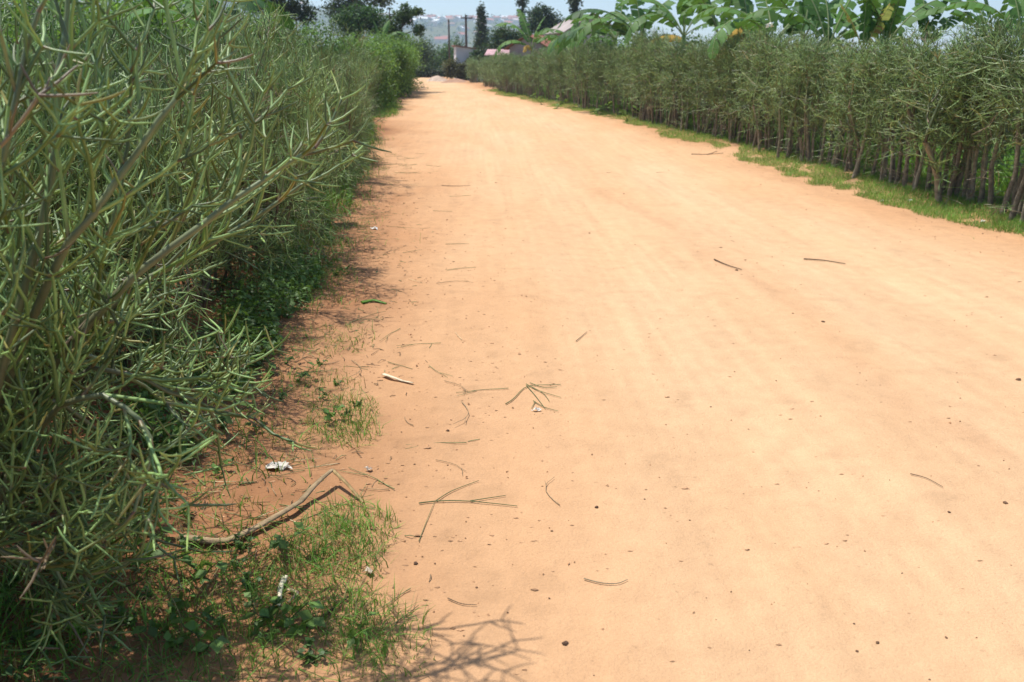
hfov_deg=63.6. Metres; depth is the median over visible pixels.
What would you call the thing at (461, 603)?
twig
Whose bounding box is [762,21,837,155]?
hedge shrub
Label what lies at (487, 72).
hedge shrub
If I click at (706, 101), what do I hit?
hedge shrub
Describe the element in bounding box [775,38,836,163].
hedge shrub
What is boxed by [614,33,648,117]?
hedge shrub
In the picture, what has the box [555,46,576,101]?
hedge shrub
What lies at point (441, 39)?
house
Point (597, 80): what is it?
hedge shrub
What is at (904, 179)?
hedge shrub
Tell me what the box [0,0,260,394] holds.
pencil bush
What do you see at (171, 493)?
weed
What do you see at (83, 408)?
pencil bush
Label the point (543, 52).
hedge shrub
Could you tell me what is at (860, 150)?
hedge shrub
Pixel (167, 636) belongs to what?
weed
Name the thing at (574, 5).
tree
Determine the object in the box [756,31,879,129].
garden shrub
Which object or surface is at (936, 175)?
hedge shrub
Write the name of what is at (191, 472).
twig
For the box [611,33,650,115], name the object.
hedge shrub
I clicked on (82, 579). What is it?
weed
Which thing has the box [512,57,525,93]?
hedge shrub
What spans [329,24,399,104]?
leafy bush
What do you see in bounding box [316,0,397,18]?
tree
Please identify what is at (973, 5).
banana plant
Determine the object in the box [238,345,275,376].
weed
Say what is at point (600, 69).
hedge shrub
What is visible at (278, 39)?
leafy bush
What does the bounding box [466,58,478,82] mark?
hedge shrub
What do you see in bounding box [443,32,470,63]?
bush
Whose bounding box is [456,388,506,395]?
twig
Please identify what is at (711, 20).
banana plant
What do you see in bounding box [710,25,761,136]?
hedge shrub
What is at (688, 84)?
hedge shrub
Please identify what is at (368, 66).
pencil bush
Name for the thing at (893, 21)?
banana plant
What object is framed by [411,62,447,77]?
bush
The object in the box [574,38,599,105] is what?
hedge shrub
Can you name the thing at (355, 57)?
pencil bush
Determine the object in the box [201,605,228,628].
weed
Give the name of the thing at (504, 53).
hedge shrub
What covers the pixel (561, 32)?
banana plant
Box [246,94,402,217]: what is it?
verge grass
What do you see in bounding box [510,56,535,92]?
hedge shrub
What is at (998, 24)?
hedge shrub
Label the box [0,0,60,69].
leafy bush
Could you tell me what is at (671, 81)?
hedge shrub
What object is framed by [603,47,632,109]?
hedge shrub
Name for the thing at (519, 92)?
hedge shrub
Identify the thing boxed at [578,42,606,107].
hedge shrub
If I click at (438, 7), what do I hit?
sky
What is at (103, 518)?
weed
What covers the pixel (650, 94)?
hedge shrub
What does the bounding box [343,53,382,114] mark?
pencil bush
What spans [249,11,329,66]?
leafy bush
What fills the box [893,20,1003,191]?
hedge shrub
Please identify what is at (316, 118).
pencil bush
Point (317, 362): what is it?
weed
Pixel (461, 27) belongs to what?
house
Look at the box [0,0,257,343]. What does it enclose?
pencil bush
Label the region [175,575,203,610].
weed
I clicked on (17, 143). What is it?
pencil bush
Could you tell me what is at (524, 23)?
banana plant
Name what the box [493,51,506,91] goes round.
hedge shrub
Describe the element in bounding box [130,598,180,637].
weed
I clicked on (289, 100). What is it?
pencil bush
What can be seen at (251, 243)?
pencil bush
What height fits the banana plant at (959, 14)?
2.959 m
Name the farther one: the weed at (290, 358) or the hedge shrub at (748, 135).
the hedge shrub at (748, 135)
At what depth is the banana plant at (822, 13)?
14.78 m
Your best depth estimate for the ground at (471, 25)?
1177.70 m
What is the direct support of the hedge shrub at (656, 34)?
on the ground at (471, 25)
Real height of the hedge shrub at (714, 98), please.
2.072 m
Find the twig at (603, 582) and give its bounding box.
[584,578,627,583]
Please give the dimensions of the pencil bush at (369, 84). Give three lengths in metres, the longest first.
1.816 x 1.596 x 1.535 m
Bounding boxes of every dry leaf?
[277,575,286,605]
[287,588,298,602]
[382,373,413,382]
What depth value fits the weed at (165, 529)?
2.78 m
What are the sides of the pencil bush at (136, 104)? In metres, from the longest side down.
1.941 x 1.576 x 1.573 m
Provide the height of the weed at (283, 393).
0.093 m
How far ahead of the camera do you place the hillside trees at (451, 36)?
1199.24 m
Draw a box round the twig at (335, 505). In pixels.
[300,483,373,520]
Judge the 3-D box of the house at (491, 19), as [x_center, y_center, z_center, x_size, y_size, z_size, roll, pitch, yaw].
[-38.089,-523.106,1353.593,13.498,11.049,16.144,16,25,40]
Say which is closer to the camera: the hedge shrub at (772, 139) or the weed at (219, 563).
the weed at (219, 563)
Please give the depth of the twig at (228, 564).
2.67 m
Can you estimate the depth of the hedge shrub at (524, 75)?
35.63 m
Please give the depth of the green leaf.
5.56 m
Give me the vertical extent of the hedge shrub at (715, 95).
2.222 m
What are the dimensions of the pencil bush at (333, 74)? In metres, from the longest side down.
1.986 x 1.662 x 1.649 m
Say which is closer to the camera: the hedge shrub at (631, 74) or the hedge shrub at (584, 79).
the hedge shrub at (631, 74)
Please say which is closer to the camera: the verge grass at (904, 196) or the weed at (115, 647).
the weed at (115, 647)
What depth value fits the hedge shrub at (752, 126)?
15.46 m
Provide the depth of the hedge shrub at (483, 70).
50.73 m
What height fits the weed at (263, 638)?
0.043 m
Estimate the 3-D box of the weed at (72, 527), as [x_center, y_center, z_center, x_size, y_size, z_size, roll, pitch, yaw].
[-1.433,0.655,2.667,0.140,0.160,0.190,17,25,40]
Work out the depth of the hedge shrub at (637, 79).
22.06 m
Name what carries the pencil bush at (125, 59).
on the ground at (471, 25)
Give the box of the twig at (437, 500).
[419,480,516,505]
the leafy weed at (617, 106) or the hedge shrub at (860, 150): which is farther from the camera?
the leafy weed at (617, 106)
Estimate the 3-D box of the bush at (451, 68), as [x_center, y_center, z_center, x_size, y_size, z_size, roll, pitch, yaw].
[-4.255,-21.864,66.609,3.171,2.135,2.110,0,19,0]
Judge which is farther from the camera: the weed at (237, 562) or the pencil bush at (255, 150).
the pencil bush at (255, 150)
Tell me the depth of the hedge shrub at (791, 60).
13.13 m
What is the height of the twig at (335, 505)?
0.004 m
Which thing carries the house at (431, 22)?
on the ground at (471, 25)
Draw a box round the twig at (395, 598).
[374,588,410,611]
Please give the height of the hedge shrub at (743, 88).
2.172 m
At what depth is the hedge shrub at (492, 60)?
46.92 m
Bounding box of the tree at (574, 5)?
[566,0,583,13]
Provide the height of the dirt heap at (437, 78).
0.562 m
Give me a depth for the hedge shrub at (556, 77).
31.68 m
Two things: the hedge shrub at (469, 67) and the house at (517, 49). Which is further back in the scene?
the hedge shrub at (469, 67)
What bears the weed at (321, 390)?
on the road
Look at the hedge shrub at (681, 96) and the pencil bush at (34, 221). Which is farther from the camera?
the hedge shrub at (681, 96)
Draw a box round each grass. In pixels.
[0,164,448,681]
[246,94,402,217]
[483,88,1023,236]
[513,82,1023,196]
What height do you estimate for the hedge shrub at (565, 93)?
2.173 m
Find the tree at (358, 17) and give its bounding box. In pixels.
[321,0,394,38]
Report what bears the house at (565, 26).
on the ground at (471, 25)
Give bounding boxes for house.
[427,21,436,26]
[433,19,442,23]
[434,37,447,42]
[446,17,457,21]
[451,45,486,80]
[454,32,467,37]
[456,16,467,21]
[456,26,464,30]
[484,49,509,84]
[486,18,493,22]
[504,35,563,89]
[543,13,616,88]
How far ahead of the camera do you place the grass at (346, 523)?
2.57 m
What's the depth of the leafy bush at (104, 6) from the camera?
10.50 m
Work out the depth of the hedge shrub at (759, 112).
14.83 m
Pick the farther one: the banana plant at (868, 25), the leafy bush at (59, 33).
the banana plant at (868, 25)
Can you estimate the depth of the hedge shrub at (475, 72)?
58.74 m
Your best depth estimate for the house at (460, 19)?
1374.91 m
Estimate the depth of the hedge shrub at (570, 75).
29.74 m
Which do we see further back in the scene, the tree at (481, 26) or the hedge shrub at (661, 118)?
the tree at (481, 26)
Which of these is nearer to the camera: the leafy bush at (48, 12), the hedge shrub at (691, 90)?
the leafy bush at (48, 12)
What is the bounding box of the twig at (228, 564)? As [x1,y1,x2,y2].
[205,535,286,592]
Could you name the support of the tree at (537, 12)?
on the ground at (471, 25)
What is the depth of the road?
3.72 m
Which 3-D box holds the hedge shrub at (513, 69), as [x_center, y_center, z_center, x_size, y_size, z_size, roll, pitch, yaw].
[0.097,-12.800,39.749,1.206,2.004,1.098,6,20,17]
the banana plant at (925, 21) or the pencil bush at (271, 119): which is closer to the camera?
the pencil bush at (271, 119)
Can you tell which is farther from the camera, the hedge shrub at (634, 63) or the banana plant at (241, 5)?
the hedge shrub at (634, 63)
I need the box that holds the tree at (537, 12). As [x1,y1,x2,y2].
[521,1,564,35]
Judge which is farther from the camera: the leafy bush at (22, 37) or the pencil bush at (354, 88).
the pencil bush at (354, 88)
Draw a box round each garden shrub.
[524,24,567,86]
[554,28,628,85]
[608,26,672,81]
[655,28,713,86]
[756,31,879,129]
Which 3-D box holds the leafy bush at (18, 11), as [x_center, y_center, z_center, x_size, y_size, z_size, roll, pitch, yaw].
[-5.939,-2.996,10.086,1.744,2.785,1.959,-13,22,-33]
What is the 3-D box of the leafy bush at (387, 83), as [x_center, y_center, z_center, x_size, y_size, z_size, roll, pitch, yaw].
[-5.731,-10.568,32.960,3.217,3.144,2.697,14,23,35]
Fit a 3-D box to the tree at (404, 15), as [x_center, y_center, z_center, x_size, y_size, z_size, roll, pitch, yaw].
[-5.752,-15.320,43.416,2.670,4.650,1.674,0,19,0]
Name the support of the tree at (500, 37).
on the ground at (471, 25)
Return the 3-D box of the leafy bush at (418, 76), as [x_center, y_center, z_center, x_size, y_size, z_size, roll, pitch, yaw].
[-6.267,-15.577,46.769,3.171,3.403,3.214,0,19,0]
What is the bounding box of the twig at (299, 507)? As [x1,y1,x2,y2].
[279,500,357,523]
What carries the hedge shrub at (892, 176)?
on the ground at (471, 25)
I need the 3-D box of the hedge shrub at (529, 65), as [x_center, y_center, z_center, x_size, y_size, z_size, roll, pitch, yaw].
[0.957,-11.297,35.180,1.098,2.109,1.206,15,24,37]
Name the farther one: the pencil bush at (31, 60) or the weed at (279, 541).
the pencil bush at (31, 60)
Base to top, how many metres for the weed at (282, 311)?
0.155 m
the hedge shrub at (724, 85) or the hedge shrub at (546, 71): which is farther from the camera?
the hedge shrub at (546, 71)
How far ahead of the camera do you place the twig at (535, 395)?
4.09 m
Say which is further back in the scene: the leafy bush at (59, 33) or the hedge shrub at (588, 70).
the hedge shrub at (588, 70)
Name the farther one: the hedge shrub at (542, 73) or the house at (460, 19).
the house at (460, 19)
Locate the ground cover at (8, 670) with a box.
[0,194,379,681]
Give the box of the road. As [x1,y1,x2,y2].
[0,76,1023,681]
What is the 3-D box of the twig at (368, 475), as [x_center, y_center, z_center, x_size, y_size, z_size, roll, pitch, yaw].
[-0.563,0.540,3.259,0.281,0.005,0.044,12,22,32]
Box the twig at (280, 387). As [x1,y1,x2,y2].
[247,381,307,394]
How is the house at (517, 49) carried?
on the ground at (471, 25)
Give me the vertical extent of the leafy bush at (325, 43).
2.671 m
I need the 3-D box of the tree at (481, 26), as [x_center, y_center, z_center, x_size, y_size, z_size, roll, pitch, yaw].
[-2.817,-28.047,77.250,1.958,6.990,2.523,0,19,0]
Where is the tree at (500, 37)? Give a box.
[480,22,523,51]
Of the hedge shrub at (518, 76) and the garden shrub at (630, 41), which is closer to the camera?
the garden shrub at (630, 41)
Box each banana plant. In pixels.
[114,0,293,56]
[373,20,406,39]
[494,9,557,93]
[537,19,578,96]
[538,18,621,99]
[550,0,648,107]
[557,0,687,110]
[616,0,728,109]
[677,0,801,123]
[680,0,802,126]
[691,0,858,140]
[743,0,912,152]
[764,0,882,142]
[840,0,894,156]
[857,0,965,161]
[869,0,975,160]
[916,0,1023,40]
[938,0,1023,180]
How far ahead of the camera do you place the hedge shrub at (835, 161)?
12.16 m
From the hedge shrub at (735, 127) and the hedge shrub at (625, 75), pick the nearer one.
the hedge shrub at (735, 127)
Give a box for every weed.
[0,572,19,590]
[0,577,40,613]
[21,624,57,649]
[23,603,114,629]
[26,516,89,568]
[48,575,96,598]
[60,517,114,549]
[89,593,127,625]
[106,635,122,651]
[110,610,138,628]
[117,501,154,525]
[124,532,163,565]
[128,503,172,547]
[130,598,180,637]
[135,584,152,599]
[163,628,199,650]
[166,551,227,583]
[167,483,177,497]
[170,617,231,656]
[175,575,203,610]
[177,501,194,517]
[179,533,202,548]
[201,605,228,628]
[211,458,231,473]
[216,400,253,428]
[228,367,251,394]
[230,554,249,566]
[233,533,258,549]
[237,600,324,629]
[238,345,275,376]
[240,571,266,589]
[243,592,285,634]
[245,414,265,429]
[257,627,279,643]
[268,596,325,637]
[269,522,312,548]
[270,301,298,317]
[278,384,297,399]
[283,349,299,363]
[295,362,317,381]
[296,637,333,665]
[316,358,327,364]
[318,388,327,398]
[320,256,340,266]
[323,404,345,420]
[340,408,350,415]
[346,612,377,647]
[350,399,362,406]
[553,95,568,108]
[592,97,612,113]
[606,101,622,114]
[618,105,636,120]
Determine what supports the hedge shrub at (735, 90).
on the ground at (471, 25)
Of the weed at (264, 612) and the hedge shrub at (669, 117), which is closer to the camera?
the weed at (264, 612)
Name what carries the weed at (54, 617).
on the road
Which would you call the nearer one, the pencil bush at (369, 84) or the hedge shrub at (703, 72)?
the hedge shrub at (703, 72)
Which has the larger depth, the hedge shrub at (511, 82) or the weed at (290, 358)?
the hedge shrub at (511, 82)
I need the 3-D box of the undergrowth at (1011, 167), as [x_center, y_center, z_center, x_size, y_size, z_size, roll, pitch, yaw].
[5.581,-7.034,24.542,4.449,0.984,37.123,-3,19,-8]
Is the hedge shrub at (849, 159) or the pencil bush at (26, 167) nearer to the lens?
the pencil bush at (26, 167)
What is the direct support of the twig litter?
on the road
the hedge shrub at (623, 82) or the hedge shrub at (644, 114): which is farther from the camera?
the hedge shrub at (623, 82)
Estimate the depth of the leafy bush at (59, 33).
8.08 m
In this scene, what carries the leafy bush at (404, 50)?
on the ground at (471, 25)
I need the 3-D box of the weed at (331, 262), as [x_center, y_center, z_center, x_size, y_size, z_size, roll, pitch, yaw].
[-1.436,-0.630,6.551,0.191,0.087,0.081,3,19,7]
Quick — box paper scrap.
[265,461,291,469]
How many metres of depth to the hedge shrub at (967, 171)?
9.10 m
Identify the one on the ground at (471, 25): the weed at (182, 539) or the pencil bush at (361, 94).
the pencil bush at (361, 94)
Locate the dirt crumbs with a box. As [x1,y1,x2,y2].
[3,130,1023,681]
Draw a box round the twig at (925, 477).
[910,473,942,486]
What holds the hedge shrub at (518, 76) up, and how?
on the ground at (471, 25)
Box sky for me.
[286,0,1023,55]
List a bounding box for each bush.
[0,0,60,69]
[0,0,86,202]
[0,0,127,50]
[0,0,179,597]
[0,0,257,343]
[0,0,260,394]
[0,0,391,580]
[0,2,261,388]
[0,3,119,602]
[0,16,51,83]
[0,28,250,393]
[0,34,149,410]
[0,71,183,450]
[0,113,51,589]
[0,209,243,672]
[1,34,135,157]
[2,0,82,35]
[10,8,148,74]
[22,0,204,90]
[37,11,208,94]
[45,19,163,226]
[48,30,207,163]
[70,0,174,43]
[72,0,309,313]
[80,23,192,98]
[89,43,317,294]
[90,0,223,58]
[140,2,334,267]
[143,0,259,48]
[149,26,352,288]
[163,43,297,234]
[189,0,369,253]
[196,42,340,218]
[198,40,346,203]
[204,2,329,157]
[232,3,305,67]
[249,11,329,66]
[253,13,374,192]
[269,39,365,153]
[270,41,382,185]
[278,42,374,165]
[288,53,370,153]
[296,12,356,61]
[298,44,364,78]
[302,60,386,163]
[304,50,377,140]
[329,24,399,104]
[329,32,404,106]
[338,29,398,101]
[339,35,395,107]
[341,48,376,127]
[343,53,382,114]
[344,50,390,113]
[359,57,377,121]
[363,36,405,98]
[365,30,406,97]
[367,28,422,94]
[379,36,422,96]
[386,31,429,91]
[386,35,425,93]
[407,56,424,88]
[411,30,437,68]
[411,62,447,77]
[420,42,453,69]
[439,57,471,80]
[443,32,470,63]
[468,45,488,81]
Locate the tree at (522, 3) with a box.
[514,0,528,35]
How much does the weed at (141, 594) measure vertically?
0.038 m
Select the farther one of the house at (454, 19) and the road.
the house at (454, 19)
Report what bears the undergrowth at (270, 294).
on the ground at (471, 25)
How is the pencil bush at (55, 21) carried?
on the ground at (471, 25)
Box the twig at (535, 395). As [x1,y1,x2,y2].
[505,382,560,410]
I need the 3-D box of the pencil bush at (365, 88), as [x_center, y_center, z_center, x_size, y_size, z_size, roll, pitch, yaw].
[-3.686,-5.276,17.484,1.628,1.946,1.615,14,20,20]
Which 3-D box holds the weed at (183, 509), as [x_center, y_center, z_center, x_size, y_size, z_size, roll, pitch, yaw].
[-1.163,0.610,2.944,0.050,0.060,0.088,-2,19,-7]
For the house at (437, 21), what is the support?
on the ground at (471, 25)
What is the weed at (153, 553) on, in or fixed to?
on the road
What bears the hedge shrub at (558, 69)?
on the ground at (471, 25)
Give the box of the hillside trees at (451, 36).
[75,0,908,56]
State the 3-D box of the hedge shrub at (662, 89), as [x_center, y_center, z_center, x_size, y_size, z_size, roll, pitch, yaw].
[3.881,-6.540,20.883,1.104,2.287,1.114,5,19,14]
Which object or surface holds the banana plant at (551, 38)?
on the ground at (471, 25)
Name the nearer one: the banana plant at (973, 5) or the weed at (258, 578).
the weed at (258, 578)
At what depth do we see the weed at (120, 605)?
2.40 m
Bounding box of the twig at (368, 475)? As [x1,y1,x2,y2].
[340,467,394,488]
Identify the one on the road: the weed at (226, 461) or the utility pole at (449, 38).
the weed at (226, 461)
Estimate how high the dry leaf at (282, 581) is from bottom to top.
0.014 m
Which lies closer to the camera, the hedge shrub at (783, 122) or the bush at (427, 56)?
the hedge shrub at (783, 122)
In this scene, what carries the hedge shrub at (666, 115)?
on the ground at (471, 25)
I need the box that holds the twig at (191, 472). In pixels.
[166,464,205,485]
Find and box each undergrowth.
[63,116,374,462]
[533,80,1022,192]
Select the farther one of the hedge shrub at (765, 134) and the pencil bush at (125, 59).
the hedge shrub at (765, 134)
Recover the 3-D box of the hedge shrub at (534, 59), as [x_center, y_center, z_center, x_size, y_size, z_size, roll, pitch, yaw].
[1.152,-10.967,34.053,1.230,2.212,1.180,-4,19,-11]
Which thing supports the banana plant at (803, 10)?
on the ground at (471, 25)
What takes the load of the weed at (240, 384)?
on the road
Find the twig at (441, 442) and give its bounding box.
[405,442,465,448]
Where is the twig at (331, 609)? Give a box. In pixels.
[306,596,348,628]
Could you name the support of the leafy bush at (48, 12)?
on the ground at (471, 25)
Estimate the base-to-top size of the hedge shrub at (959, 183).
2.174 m
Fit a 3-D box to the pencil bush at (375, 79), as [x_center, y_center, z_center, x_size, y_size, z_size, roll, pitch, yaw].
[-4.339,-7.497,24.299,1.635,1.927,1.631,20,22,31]
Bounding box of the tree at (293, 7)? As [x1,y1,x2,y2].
[244,0,321,26]
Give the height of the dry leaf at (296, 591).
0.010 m
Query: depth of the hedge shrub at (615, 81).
24.97 m
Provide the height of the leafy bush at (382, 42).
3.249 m
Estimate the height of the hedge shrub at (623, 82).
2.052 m
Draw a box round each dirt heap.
[427,75,446,81]
[440,78,467,82]
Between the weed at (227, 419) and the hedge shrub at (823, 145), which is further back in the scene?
the hedge shrub at (823, 145)
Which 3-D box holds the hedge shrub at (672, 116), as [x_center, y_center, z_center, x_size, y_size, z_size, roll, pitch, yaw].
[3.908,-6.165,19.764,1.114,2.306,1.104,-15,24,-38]
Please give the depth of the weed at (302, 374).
4.21 m
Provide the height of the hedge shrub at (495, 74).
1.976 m
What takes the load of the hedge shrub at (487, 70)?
on the ground at (471, 25)
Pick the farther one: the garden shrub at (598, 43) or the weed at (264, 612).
the garden shrub at (598, 43)
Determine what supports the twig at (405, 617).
on the road
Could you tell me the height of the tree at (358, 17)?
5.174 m
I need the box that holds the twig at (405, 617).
[391,605,418,624]
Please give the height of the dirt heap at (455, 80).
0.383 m
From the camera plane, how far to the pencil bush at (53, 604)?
2.09 m
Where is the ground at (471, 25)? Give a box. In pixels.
[6,0,1015,195]
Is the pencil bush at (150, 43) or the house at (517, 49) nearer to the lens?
the pencil bush at (150, 43)
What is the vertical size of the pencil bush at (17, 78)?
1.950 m
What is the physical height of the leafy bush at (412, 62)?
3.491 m
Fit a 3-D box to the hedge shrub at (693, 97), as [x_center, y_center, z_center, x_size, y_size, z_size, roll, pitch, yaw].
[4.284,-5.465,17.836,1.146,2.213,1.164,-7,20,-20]
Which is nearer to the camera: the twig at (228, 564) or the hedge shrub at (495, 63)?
the twig at (228, 564)
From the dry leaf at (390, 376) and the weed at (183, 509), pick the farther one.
the dry leaf at (390, 376)
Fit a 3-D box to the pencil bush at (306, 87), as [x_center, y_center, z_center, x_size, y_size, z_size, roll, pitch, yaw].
[-1.925,-1.259,6.045,1.539,1.860,1.543,-16,33,-43]
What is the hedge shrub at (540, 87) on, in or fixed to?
on the ground at (471, 25)
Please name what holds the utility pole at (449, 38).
on the ground at (471, 25)
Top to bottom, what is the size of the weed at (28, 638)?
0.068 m
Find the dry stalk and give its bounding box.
[177,469,363,543]
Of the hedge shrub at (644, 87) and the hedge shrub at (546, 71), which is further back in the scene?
the hedge shrub at (546, 71)
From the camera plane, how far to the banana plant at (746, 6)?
18.59 m
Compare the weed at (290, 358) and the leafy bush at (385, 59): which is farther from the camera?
the leafy bush at (385, 59)
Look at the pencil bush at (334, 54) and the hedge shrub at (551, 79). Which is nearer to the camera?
the pencil bush at (334, 54)
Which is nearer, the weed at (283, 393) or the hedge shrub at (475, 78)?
the weed at (283, 393)
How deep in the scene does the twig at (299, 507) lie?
3.04 m
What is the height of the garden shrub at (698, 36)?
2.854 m
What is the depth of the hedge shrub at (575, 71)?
27.72 m
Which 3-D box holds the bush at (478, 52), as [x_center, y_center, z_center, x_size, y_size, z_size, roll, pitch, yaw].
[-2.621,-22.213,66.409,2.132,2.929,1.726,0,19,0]
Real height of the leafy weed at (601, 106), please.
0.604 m
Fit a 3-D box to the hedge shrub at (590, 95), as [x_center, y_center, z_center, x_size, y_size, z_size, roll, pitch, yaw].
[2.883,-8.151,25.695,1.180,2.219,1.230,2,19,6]
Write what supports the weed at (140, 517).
on the road
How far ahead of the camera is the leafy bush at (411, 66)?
40.47 m
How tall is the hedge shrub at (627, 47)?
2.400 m
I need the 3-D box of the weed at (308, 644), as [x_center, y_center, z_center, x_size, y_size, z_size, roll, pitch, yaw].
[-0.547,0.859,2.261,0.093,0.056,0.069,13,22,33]
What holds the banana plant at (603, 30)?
on the ground at (471, 25)
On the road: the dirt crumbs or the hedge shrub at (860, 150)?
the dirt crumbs
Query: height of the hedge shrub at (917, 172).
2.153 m
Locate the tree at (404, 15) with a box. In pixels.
[376,1,425,39]
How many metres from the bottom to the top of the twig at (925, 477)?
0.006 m
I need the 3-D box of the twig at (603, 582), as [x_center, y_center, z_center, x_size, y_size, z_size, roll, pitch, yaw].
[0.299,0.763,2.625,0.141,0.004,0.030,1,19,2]
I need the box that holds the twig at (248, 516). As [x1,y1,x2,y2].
[225,512,282,518]
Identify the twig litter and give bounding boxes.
[0,193,478,681]
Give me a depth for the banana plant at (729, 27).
16.37 m
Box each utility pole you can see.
[448,19,449,57]
[461,15,472,46]
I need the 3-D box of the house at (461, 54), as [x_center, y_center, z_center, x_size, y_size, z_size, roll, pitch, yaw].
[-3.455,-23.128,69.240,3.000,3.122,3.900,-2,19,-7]
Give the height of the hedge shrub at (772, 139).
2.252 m
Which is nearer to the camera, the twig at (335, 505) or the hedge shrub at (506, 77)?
the twig at (335, 505)
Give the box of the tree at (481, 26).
[472,1,489,49]
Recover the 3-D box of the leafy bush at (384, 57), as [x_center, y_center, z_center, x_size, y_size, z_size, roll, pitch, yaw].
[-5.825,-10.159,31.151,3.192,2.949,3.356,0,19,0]
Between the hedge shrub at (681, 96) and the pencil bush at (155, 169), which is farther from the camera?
the hedge shrub at (681, 96)
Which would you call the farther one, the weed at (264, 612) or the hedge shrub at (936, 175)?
the hedge shrub at (936, 175)
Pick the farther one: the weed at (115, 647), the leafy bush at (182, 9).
the leafy bush at (182, 9)
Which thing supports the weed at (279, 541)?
on the road
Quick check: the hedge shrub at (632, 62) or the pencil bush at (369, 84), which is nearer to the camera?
the pencil bush at (369, 84)
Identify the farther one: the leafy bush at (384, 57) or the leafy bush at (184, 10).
the leafy bush at (384, 57)
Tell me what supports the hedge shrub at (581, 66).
on the ground at (471, 25)
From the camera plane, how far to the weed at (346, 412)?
3.83 m
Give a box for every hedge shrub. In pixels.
[463,57,476,80]
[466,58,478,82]
[469,59,479,82]
[469,61,479,82]
[476,58,485,86]
[481,59,492,86]
[483,58,492,86]
[484,57,495,87]
[489,59,502,90]
[491,54,501,90]
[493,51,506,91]
[494,51,515,92]
[495,51,513,86]
[502,54,520,92]
[503,55,515,92]
[508,56,521,93]
[509,54,521,92]
[509,57,522,94]
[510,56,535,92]
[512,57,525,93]
[513,55,532,95]
[514,53,529,94]
[518,55,539,96]
[519,50,538,90]
[519,52,541,97]
[524,51,545,97]
[528,49,548,95]
[532,45,547,96]
[532,46,554,96]
[533,53,557,99]
[534,50,558,97]
[539,51,564,95]
[544,50,558,99]
[546,51,575,100]
[548,48,575,99]
[550,52,571,100]
[554,49,575,102]
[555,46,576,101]
[562,46,588,103]
[563,41,590,107]
[563,46,588,104]
[564,45,591,104]
[568,39,596,108]
[572,39,594,103]
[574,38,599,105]
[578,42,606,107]
[581,42,609,108]
[586,43,620,106]
[586,45,618,109]
[587,40,622,109]
[591,39,616,111]
[599,48,628,114]
[602,46,629,111]
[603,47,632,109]
[608,39,632,114]
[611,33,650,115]
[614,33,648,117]
[614,33,654,115]
[617,52,641,100]
[618,40,650,118]
[621,31,660,112]
[622,29,652,103]
[623,40,663,115]
[625,33,670,121]
[626,28,654,120]
[628,37,664,119]
[629,27,669,121]
[632,27,670,123]
[639,26,670,122]
[641,38,678,123]
[645,35,686,119]
[648,39,695,124]
[649,36,695,118]
[650,46,693,127]
[651,31,692,126]
[652,35,692,125]
[654,36,698,126]
[664,39,717,131]
[666,35,708,125]
[670,41,715,129]
[675,41,716,134]
[678,34,719,130]
[685,34,721,132]
[690,43,722,131]
[691,33,744,136]
[694,36,746,136]
[695,53,743,136]
[699,42,730,134]
[706,37,743,138]
[707,26,749,141]
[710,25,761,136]
[713,24,775,142]
[715,26,768,141]
[723,25,782,144]
[726,34,776,144]
[731,35,785,146]
[734,21,800,147]
[738,34,792,151]
[743,31,797,149]
[744,27,800,148]
[746,29,819,152]
[753,38,819,158]
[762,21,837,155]
[772,33,842,148]
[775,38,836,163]
[779,34,841,160]
[779,40,832,157]
[795,35,871,163]
[802,45,869,164]
[805,33,872,167]
[811,41,891,168]
[817,33,913,177]
[823,31,909,173]
[824,33,892,171]
[847,28,950,175]
[849,38,920,181]
[853,22,953,184]
[861,33,956,187]
[871,19,990,190]
[885,40,1023,204]
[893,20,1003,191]
[904,9,1022,194]
[904,12,1023,196]
[922,23,1023,203]
[931,12,1023,200]
[935,31,1023,206]
[959,36,1023,216]
[970,14,1023,204]
[970,25,1023,223]
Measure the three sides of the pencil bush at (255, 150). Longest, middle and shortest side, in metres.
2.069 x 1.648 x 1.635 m
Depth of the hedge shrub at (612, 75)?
24.04 m
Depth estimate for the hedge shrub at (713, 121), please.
18.26 m
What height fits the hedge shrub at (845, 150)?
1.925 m
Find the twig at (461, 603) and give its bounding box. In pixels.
[447,598,476,604]
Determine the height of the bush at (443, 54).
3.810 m
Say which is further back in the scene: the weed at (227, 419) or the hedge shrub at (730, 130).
the hedge shrub at (730, 130)
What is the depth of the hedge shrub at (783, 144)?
13.68 m
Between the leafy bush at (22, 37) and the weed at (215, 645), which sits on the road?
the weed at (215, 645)
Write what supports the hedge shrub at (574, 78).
on the ground at (471, 25)
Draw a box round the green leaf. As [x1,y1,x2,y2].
[360,299,386,303]
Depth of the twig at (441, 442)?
3.57 m
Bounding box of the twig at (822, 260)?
[804,258,845,263]
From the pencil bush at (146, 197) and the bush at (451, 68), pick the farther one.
the bush at (451, 68)
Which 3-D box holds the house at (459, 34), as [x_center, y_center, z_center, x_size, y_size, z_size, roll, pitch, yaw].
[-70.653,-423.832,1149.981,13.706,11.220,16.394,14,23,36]
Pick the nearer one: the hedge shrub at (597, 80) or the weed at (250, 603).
the weed at (250, 603)
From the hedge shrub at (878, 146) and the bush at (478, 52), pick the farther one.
the bush at (478, 52)
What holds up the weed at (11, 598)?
on the road
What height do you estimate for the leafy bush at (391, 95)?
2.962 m
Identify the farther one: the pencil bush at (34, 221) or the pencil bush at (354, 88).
the pencil bush at (354, 88)
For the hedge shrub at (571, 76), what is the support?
on the ground at (471, 25)
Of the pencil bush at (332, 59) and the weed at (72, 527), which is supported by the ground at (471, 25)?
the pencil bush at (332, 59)
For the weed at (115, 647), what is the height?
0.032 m
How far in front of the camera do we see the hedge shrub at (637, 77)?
21.72 m

